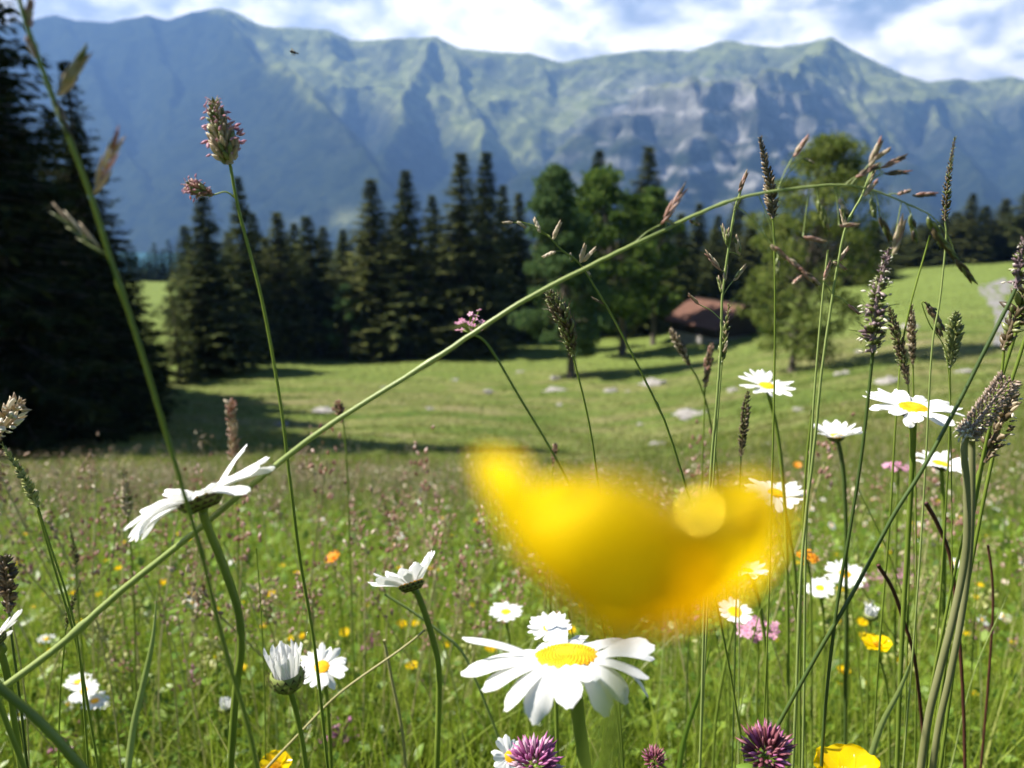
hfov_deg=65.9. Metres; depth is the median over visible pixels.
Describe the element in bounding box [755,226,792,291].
fir tree
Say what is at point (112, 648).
yellow rattle
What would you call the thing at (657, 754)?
clover flower
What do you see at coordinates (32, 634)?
seed stalk
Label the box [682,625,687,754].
grass stalk
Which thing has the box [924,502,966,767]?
grass stalk
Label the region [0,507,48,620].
seed stalk
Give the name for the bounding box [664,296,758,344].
wooden hut
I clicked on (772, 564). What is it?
seed stalk
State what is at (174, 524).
seed stalk
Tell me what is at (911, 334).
grass spike
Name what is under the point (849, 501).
seed stalk
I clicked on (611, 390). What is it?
rock
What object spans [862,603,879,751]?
daisy bud
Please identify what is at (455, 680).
yellow rattle
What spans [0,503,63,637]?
seed stalk
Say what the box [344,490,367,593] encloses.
seed stalk
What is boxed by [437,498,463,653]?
seed stalk
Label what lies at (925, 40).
sky
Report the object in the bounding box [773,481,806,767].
daisy
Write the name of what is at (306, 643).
yellow rattle
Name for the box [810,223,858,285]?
fir tree
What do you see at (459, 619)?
yellow rattle
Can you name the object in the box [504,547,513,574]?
yellow rattle
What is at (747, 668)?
grass stalk
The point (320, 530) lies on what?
seed stalk
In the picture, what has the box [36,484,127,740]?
seed stalk
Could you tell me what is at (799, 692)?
grass stalk
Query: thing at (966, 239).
fir tree
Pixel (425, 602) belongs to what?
seed stalk
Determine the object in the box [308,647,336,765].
grass stalk
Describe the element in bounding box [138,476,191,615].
seed stalk
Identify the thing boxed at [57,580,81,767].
grass spike
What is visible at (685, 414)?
rock
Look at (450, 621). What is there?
yellow rattle
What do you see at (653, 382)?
rock
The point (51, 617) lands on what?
yellow rattle
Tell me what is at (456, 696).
grass stalk
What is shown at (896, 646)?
grass stalk
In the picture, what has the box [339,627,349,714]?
buttercup
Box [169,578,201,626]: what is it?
seed stalk
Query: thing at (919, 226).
fir tree
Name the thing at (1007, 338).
grass spike
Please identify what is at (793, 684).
grass stalk
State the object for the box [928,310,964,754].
grass spike
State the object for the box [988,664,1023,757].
grass stalk
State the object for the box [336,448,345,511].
seed stalk
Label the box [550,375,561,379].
rock
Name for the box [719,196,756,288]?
fir tree
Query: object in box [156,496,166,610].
seed stalk
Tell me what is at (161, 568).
seed stalk
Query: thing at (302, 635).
buttercup
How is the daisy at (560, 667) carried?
on the ground at (900, 289)
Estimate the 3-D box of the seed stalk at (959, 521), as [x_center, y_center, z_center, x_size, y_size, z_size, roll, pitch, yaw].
[0.474,0.349,0.943,0.047,0.579,0.043,-1,24,-6]
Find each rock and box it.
[274,421,288,425]
[311,406,334,412]
[483,389,493,393]
[544,386,566,391]
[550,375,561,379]
[604,388,617,391]
[639,378,667,385]
[671,408,706,420]
[727,388,739,391]
[834,370,849,374]
[873,376,897,384]
[900,323,919,327]
[954,369,971,372]
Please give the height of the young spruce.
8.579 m
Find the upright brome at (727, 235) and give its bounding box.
[688,170,748,767]
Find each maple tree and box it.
[507,163,616,378]
[552,162,662,355]
[623,186,687,344]
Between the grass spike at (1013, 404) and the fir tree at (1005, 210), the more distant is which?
the fir tree at (1005, 210)
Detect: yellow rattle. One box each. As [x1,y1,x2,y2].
[37,600,72,670]
[39,650,67,694]
[64,557,90,643]
[75,601,110,677]
[80,600,96,646]
[85,659,143,758]
[87,627,127,741]
[90,606,124,733]
[115,580,151,707]
[191,616,230,755]
[194,645,225,709]
[259,622,283,715]
[282,630,297,701]
[300,640,323,761]
[309,562,325,592]
[311,632,347,690]
[323,640,358,741]
[440,615,460,693]
[445,677,472,752]
[451,643,472,728]
[454,606,467,650]
[459,519,471,562]
[492,533,504,594]
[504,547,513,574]
[679,640,701,707]
[763,675,783,697]
[819,600,852,686]
[824,589,843,648]
[848,554,869,620]
[855,505,869,554]
[882,639,914,674]
[893,574,913,605]
[910,555,936,619]
[921,589,935,645]
[927,614,963,674]
[970,535,994,583]
[970,576,997,680]
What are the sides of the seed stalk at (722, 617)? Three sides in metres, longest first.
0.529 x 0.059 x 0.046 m
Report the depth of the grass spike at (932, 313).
0.41 m
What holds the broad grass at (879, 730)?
on the ground at (900, 289)
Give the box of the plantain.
[917,370,1022,767]
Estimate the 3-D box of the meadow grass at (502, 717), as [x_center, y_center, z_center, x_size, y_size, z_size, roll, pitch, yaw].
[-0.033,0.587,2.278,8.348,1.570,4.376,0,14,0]
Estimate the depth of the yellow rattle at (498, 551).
2.08 m
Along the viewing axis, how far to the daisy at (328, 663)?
0.57 m
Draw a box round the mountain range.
[0,8,1023,258]
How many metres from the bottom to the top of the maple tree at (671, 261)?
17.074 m
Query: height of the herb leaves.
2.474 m
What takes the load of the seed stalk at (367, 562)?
on the ground at (900, 289)
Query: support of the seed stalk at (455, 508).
on the ground at (900, 289)
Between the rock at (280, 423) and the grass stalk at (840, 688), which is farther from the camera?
the rock at (280, 423)
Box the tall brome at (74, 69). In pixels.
[17,0,258,767]
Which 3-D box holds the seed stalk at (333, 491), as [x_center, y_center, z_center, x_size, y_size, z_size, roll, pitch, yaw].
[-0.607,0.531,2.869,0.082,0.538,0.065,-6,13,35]
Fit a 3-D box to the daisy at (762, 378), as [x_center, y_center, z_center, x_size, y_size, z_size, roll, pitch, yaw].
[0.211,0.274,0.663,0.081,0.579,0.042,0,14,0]
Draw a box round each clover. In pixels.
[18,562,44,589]
[45,720,79,755]
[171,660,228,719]
[314,714,372,767]
[359,630,384,659]
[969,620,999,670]
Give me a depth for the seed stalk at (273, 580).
0.96 m
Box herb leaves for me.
[0,464,1023,767]
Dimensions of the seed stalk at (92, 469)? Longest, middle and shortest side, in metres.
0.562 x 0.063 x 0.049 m
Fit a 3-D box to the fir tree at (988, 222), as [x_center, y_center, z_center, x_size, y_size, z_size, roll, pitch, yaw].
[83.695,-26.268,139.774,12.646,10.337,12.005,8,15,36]
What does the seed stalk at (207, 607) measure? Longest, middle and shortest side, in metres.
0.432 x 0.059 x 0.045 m
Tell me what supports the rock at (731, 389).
on the ground at (900, 289)
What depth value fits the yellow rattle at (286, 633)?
1.10 m
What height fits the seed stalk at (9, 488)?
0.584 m
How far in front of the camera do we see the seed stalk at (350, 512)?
1.16 m
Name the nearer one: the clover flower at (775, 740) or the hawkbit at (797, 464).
the clover flower at (775, 740)
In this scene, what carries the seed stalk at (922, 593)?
on the ground at (900, 289)
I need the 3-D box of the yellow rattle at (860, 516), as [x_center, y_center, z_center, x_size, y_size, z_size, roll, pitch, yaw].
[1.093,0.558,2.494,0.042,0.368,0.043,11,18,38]
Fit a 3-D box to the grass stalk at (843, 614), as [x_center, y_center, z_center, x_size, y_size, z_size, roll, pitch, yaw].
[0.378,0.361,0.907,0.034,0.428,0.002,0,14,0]
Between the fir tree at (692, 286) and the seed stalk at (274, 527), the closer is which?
the seed stalk at (274, 527)
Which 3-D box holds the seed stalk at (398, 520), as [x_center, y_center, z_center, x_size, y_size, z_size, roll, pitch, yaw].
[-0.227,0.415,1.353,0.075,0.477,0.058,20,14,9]
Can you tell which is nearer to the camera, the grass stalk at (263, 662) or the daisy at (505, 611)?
the grass stalk at (263, 662)
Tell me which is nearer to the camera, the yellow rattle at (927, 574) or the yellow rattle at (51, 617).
the yellow rattle at (51, 617)
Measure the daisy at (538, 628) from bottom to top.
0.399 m
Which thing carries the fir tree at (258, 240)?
on the ground at (900, 289)
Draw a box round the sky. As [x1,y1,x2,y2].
[0,0,1023,81]
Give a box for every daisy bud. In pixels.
[218,697,230,737]
[263,639,308,767]
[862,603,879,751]
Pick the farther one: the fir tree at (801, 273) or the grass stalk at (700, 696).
the fir tree at (801, 273)
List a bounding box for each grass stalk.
[0,681,88,767]
[0,695,15,767]
[0,698,26,767]
[10,613,29,767]
[16,708,24,759]
[37,510,99,767]
[39,541,127,765]
[96,619,121,767]
[116,576,137,767]
[136,624,138,730]
[143,577,198,767]
[157,578,180,767]
[222,541,278,749]
[256,548,265,758]
[261,662,280,722]
[266,629,425,767]
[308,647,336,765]
[383,639,407,767]
[384,593,498,738]
[437,621,467,766]
[454,636,473,767]
[545,593,552,733]
[657,628,666,734]
[680,625,711,764]
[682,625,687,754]
[684,623,689,767]
[696,629,707,754]
[697,631,701,767]
[711,614,727,761]
[714,592,744,767]
[734,559,775,767]
[738,596,739,763]
[773,631,826,763]
[780,543,806,767]
[783,631,809,732]
[798,410,811,767]
[801,250,828,767]
[820,507,865,743]
[829,526,875,683]
[839,628,841,743]
[845,568,864,748]
[854,481,920,746]
[861,586,945,767]
[872,235,930,740]
[876,564,923,732]
[876,621,911,767]
[882,631,902,756]
[884,551,946,754]
[890,594,901,721]
[912,511,916,767]
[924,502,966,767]
[929,439,975,767]
[935,504,941,628]
[938,337,1023,767]
[939,487,957,739]
[944,311,1023,682]
[950,596,1007,767]
[968,561,978,767]
[968,601,987,767]
[979,544,993,767]
[979,555,1013,766]
[980,616,981,752]
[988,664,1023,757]
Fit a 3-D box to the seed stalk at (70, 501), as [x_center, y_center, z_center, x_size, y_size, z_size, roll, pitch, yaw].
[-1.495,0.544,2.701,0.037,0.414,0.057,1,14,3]
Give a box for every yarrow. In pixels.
[736,615,779,755]
[882,461,908,767]
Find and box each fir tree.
[0,0,152,458]
[0,67,152,407]
[30,137,166,387]
[32,111,173,414]
[38,60,187,440]
[50,138,173,360]
[57,118,180,410]
[123,250,140,280]
[125,256,150,280]
[128,258,153,280]
[133,252,163,281]
[140,243,172,281]
[148,250,176,281]
[155,225,204,328]
[156,240,181,280]
[157,196,271,377]
[166,249,183,280]
[199,230,229,300]
[215,177,288,356]
[215,231,237,285]
[233,213,275,289]
[252,212,331,360]
[260,237,277,268]
[282,223,326,296]
[286,216,356,358]
[313,226,338,298]
[320,179,429,362]
[322,235,359,337]
[325,229,360,289]
[352,236,369,271]
[361,170,454,357]
[383,213,424,289]
[409,152,518,360]
[415,195,455,300]
[442,152,531,348]
[491,185,536,336]
[506,193,553,340]
[527,239,563,324]
[580,150,628,332]
[598,146,688,336]
[657,213,709,303]
[684,203,711,295]
[692,215,747,303]
[701,229,721,272]
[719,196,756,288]
[721,212,780,306]
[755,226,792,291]
[776,225,829,292]
[805,228,830,259]
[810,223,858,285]
[845,221,865,272]
[846,220,901,283]
[870,227,891,247]
[879,246,909,270]
[884,223,910,243]
[884,239,917,266]
[891,232,919,247]
[895,222,965,266]
[907,224,926,241]
[918,217,971,262]
[941,194,998,264]
[946,211,989,259]
[968,206,1015,261]
[985,192,1023,259]
[987,199,1017,259]
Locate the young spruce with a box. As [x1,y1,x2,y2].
[152,285,205,384]
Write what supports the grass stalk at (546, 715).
on the ground at (900, 289)
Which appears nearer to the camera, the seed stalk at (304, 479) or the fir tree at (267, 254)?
the seed stalk at (304, 479)
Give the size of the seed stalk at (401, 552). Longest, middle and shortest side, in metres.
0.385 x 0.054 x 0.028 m
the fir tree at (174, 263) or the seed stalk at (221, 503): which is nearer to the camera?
the seed stalk at (221, 503)
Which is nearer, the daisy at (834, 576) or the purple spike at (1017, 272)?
the purple spike at (1017, 272)
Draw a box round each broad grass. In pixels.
[124,593,156,767]
[676,641,711,767]
[869,651,914,754]
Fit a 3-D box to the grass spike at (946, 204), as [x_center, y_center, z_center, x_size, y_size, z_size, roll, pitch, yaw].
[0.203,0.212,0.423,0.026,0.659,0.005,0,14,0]
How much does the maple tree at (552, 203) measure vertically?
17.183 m
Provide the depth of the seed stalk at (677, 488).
1.12 m
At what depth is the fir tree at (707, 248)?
119.97 m
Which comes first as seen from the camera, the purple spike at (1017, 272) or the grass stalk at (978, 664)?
the purple spike at (1017, 272)
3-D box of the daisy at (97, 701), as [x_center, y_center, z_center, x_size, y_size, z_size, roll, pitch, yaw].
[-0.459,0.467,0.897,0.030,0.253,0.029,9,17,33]
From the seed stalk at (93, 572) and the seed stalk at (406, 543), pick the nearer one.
the seed stalk at (93, 572)
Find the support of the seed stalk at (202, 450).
on the ground at (900, 289)
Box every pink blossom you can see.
[849,574,879,633]
[872,570,902,602]
[882,563,913,613]
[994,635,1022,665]
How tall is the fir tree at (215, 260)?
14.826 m
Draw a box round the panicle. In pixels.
[502,217,745,762]
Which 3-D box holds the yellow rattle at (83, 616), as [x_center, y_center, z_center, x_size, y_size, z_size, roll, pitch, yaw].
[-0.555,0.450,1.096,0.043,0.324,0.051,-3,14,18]
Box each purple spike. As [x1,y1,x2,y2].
[755,236,1023,761]
[820,247,897,767]
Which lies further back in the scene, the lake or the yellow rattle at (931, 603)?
the lake
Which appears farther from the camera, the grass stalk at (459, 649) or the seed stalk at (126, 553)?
the seed stalk at (126, 553)
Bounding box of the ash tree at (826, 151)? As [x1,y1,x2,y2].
[729,129,893,372]
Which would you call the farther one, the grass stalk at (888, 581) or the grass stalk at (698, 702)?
the grass stalk at (698, 702)
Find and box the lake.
[118,253,427,270]
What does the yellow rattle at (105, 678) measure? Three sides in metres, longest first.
0.305 x 0.060 x 0.042 m
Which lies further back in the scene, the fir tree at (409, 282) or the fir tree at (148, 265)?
the fir tree at (148, 265)
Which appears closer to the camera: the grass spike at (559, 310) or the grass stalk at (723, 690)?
the grass spike at (559, 310)
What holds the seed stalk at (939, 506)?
on the ground at (900, 289)
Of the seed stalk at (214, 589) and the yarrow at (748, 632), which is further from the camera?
the seed stalk at (214, 589)
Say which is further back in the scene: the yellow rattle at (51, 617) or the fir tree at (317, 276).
the fir tree at (317, 276)
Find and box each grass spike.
[0,392,31,436]
[0,442,89,767]
[0,554,28,767]
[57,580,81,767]
[69,526,86,763]
[120,467,139,767]
[223,398,242,736]
[334,399,358,767]
[541,289,623,767]
[547,442,557,737]
[669,328,729,767]
[694,343,714,767]
[702,304,730,732]
[731,391,751,767]
[758,135,779,767]
[886,304,910,762]
[902,136,956,767]
[906,304,917,767]
[921,301,952,767]
[925,386,1022,767]
[928,284,1023,767]
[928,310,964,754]
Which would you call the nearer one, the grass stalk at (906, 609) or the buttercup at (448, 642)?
the grass stalk at (906, 609)
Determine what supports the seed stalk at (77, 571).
on the ground at (900, 289)
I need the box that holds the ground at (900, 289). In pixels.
[0,261,1023,755]
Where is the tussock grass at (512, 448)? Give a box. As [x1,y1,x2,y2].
[10,336,1023,468]
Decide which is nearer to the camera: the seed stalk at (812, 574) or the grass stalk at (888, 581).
the grass stalk at (888, 581)
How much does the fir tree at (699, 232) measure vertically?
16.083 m
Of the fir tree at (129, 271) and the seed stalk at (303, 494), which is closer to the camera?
the seed stalk at (303, 494)
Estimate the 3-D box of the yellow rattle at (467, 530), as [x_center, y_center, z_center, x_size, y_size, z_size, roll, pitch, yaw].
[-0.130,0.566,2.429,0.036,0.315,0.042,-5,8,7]
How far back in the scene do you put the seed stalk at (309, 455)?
1.37 m
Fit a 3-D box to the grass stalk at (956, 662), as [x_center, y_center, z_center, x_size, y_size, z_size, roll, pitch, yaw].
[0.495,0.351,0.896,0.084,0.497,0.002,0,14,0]
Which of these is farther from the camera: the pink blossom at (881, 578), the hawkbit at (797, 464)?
the hawkbit at (797, 464)
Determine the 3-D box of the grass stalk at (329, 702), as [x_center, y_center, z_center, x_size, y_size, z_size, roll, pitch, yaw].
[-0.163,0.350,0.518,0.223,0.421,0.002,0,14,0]
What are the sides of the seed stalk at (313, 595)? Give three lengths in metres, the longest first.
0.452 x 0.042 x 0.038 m
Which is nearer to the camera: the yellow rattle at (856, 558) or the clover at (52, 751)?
the clover at (52, 751)
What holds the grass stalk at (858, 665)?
on the ground at (900, 289)
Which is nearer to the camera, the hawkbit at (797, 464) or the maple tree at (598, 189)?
the hawkbit at (797, 464)
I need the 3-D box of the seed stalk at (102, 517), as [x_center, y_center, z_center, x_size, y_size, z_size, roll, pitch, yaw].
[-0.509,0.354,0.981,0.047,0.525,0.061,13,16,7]
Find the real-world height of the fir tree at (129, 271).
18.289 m
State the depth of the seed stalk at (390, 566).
0.89 m
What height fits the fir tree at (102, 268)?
16.316 m
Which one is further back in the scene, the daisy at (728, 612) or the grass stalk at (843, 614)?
the grass stalk at (843, 614)
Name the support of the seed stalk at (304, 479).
on the ground at (900, 289)
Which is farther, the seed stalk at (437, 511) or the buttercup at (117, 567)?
the buttercup at (117, 567)
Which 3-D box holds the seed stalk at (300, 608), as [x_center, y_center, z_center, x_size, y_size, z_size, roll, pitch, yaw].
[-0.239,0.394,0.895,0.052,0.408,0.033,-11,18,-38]
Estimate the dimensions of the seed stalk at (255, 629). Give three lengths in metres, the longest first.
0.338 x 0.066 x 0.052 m
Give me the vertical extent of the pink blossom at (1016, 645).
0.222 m
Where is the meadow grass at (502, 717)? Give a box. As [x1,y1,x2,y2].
[0,479,1023,767]
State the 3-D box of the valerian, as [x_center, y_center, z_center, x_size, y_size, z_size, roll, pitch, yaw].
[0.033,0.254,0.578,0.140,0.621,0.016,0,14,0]
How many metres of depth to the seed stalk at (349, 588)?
1.28 m
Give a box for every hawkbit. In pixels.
[324,550,350,713]
[788,461,800,515]
[796,549,819,767]
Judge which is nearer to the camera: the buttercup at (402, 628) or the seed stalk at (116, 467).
the buttercup at (402, 628)
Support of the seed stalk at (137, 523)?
on the ground at (900, 289)
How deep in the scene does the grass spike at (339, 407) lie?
0.76 m
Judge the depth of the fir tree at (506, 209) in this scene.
94.11 m
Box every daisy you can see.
[0,609,22,767]
[36,634,55,679]
[62,672,91,762]
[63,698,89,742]
[69,679,99,767]
[80,691,109,767]
[123,444,274,767]
[185,597,200,634]
[300,642,347,767]
[368,550,441,767]
[460,613,654,767]
[489,601,522,739]
[491,734,528,767]
[527,611,571,763]
[712,599,753,767]
[738,369,795,767]
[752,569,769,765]
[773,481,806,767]
[806,577,834,744]
[813,420,862,743]
[824,559,865,743]
[828,522,835,547]
[862,388,964,767]
[916,450,961,767]
[977,615,989,646]
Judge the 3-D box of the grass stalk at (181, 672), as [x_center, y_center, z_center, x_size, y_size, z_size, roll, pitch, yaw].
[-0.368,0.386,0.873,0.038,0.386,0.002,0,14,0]
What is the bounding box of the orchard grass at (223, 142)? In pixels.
[181,95,328,767]
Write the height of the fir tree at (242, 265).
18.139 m
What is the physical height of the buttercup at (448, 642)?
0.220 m
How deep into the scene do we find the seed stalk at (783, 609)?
0.97 m
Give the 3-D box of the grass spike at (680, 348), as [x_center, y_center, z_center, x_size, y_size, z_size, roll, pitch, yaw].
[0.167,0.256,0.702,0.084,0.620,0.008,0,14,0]
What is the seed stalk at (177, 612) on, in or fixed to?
on the ground at (900, 289)
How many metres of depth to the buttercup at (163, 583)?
1.55 m
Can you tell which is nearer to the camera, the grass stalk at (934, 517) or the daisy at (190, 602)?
the grass stalk at (934, 517)
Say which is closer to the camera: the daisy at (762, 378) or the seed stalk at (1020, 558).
the daisy at (762, 378)
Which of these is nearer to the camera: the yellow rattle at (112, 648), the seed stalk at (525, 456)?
the yellow rattle at (112, 648)
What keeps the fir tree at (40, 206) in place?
on the ground at (900, 289)
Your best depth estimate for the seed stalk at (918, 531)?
1.02 m
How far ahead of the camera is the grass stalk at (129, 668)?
0.78 m
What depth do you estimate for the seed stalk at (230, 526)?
1.38 m
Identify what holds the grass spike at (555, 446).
on the ground at (900, 289)
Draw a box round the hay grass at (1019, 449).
[0,374,1023,543]
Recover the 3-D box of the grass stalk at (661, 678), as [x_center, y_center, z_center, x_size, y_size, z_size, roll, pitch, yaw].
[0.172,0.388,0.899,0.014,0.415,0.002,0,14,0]
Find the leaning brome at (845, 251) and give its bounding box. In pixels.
[791,170,875,767]
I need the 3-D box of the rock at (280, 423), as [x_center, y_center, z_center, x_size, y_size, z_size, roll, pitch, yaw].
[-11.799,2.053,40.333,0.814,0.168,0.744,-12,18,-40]
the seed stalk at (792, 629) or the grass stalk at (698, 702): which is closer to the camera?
the grass stalk at (698, 702)
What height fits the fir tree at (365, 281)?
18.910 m
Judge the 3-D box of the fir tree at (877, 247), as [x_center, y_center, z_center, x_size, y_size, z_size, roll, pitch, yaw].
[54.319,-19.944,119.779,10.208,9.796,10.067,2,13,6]
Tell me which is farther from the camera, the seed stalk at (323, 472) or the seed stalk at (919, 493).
the seed stalk at (919, 493)
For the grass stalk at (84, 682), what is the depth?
0.40 m
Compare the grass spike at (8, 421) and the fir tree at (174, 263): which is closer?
the grass spike at (8, 421)
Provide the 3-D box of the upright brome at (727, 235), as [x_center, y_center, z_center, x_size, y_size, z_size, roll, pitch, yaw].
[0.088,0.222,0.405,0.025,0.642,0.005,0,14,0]
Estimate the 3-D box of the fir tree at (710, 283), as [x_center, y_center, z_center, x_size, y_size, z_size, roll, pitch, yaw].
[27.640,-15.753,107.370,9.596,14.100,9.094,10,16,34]
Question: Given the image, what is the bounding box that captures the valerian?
[455,309,621,767]
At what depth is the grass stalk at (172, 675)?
0.78 m
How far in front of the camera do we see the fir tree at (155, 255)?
225.19 m
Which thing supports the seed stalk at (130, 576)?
on the ground at (900, 289)
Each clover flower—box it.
[506,730,564,767]
[641,743,666,767]
[735,719,797,767]
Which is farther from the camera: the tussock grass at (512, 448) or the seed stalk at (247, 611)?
the tussock grass at (512, 448)
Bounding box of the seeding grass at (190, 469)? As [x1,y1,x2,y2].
[0,403,1023,690]
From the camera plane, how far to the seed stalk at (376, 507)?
2.62 m
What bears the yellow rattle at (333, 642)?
on the ground at (900, 289)
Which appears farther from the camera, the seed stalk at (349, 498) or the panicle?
the seed stalk at (349, 498)
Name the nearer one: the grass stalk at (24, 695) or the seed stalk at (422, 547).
the grass stalk at (24, 695)
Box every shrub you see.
[321,284,368,360]
[657,268,684,327]
[756,305,785,334]
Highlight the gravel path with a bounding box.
[979,278,1014,345]
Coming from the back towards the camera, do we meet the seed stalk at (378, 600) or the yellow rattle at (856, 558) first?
the yellow rattle at (856, 558)
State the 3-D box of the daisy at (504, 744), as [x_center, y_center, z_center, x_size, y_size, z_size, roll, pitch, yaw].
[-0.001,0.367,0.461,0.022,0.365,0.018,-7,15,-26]
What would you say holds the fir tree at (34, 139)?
on the ground at (900, 289)
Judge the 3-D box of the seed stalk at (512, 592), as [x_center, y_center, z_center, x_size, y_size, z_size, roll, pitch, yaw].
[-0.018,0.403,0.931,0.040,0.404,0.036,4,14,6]
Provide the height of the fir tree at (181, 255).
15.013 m
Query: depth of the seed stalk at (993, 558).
1.53 m
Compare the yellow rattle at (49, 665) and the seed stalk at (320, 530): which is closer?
the yellow rattle at (49, 665)
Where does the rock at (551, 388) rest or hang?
on the ground at (900, 289)
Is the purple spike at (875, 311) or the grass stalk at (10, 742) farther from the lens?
the grass stalk at (10, 742)
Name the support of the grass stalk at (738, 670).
on the ground at (900, 289)
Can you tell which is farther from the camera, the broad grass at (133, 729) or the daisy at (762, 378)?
the daisy at (762, 378)
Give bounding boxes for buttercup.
[114,565,124,628]
[157,579,170,650]
[242,664,259,727]
[259,750,291,767]
[297,633,307,650]
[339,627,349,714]
[396,620,411,696]
[405,661,429,719]
[412,620,428,673]
[442,640,449,656]
[473,453,786,767]
[484,646,496,703]
[568,625,575,638]
[813,743,879,767]
[837,664,850,739]
[856,617,867,660]
[861,633,892,767]
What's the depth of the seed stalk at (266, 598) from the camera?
1.19 m
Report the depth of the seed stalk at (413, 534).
2.09 m
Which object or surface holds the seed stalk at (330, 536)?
on the ground at (900, 289)
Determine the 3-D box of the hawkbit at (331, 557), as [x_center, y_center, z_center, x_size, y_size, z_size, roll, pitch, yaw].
[-0.266,0.445,1.246,0.029,0.409,0.041,11,20,30]
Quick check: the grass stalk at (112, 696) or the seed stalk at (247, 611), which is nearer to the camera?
the grass stalk at (112, 696)
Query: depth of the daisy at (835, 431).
0.64 m
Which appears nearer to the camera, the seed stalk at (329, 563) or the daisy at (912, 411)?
the daisy at (912, 411)
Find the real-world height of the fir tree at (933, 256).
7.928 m
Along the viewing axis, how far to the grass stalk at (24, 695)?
0.51 m
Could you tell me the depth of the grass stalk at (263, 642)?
0.77 m
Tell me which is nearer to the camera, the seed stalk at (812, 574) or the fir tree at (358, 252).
the seed stalk at (812, 574)
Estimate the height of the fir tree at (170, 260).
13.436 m
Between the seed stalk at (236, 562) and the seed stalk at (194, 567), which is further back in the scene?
the seed stalk at (236, 562)
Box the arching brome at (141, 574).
[3,134,977,687]
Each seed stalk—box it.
[0,437,96,738]
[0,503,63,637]
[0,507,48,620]
[0,530,154,765]
[1,596,67,760]
[4,505,17,556]
[9,497,86,634]
[15,600,54,700]
[23,714,64,767]
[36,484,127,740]
[52,447,68,568]
[52,497,77,694]
[53,479,64,565]
[55,487,121,620]
[57,524,91,659]
[64,484,78,544]
[66,539,83,621]
[68,500,113,766]
[77,432,111,733]
[78,446,91,563]
[78,456,100,599]
[80,531,94,578]
[85,449,105,595]
[91,470,136,767]
[99,588,121,684]
[104,453,175,580]
[106,528,157,767]
[107,476,132,727]
[110,627,140,757]
[117,486,140,675]
[126,479,146,565]
[130,492,142,589]
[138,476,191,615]
[147,523,162,663]
[150,493,175,667]
[154,467,190,767]
[154,566,206,767]
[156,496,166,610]
[158,559,208,637]
[163,452,177,561]
[166,552,337,767]
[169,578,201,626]
[176,545,201,678]
[179,542,205,761]
[185,470,196,592]
[187,538,209,705]
[189,453,211,710]
[191,589,260,767]
[192,563,223,738]
[195,429,240,596]
[196,520,208,556]
[209,456,229,692]
[217,485,261,761]
[222,495,244,648]
[226,585,261,753]
[229,515,247,642]
[230,603,298,747]
[235,539,253,627]
[244,576,295,766]
[246,578,290,644]
[249,460,276,625]
[255,560,278,689]
[261,555,295,750]
[263,473,320,639]
[264,488,321,614]
[265,589,292,639]
[269,503,279,566]
[282,565,316,751]
[288,443,304,556]
[292,452,324,560]
[293,461,313,582]
[296,454,323,563]
[296,542,334,744]
[296,560,327,754]
[298,406,346,766]
[299,425,331,636]
[299,457,308,503]
[305,501,328,597]
[311,497,327,599]
[315,463,358,534]
[317,514,379,666]
[324,483,334,547]
[326,540,368,681]
[326,556,366,644]
[333,444,367,607]
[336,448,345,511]
[341,489,362,707]
[343,487,388,767]
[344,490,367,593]
[347,459,362,539]
[352,504,385,624]
[357,571,449,767]
[360,540,375,627]
[361,455,371,523]
[366,478,411,647]
[369,480,425,658]
[370,494,408,764]
[373,482,380,569]
[381,541,412,672]
[386,500,412,642]
[390,486,452,710]
[395,520,405,617]
[398,468,417,545]
[401,525,411,604]
[401,562,461,718]
[404,425,436,763]
[406,519,428,569]
[407,483,418,561]
[407,598,440,739]
[408,514,456,766]
[414,519,425,594]
[418,471,433,563]
[427,537,446,685]
[433,512,449,613]
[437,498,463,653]
[441,539,479,714]
[442,601,461,692]
[446,577,475,692]
[450,482,460,557]
[462,586,492,737]
[465,505,492,765]
[467,482,474,536]
[475,518,496,620]
[480,562,520,766]
[485,566,525,738]
[508,547,520,601]
[519,435,530,562]
[539,583,546,643]
[661,470,678,716]
[665,629,675,741]
[666,419,711,744]
[668,434,720,665]
[675,626,698,756]
[712,453,739,690]
[740,595,744,722]
[742,413,854,730]
[752,589,791,758]
[761,552,780,656]
[770,599,809,681]
[777,568,803,709]
[791,534,831,679]
[800,519,819,570]
[811,504,822,577]
[815,521,840,687]
[837,471,867,656]
[866,475,888,659]
[876,455,978,754]
[883,483,931,735]
[901,424,923,639]
[903,449,955,702]
[910,560,933,708]
[927,453,957,556]
[938,540,985,641]
[984,484,996,548]
[984,526,1007,628]
[1002,538,1023,734]
[1016,473,1023,528]
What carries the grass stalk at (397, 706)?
on the ground at (900, 289)
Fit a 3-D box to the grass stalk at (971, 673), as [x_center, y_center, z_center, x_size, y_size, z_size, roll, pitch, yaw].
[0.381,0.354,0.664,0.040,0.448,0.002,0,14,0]
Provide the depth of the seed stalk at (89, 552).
1.61 m
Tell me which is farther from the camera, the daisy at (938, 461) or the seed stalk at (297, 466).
the seed stalk at (297, 466)

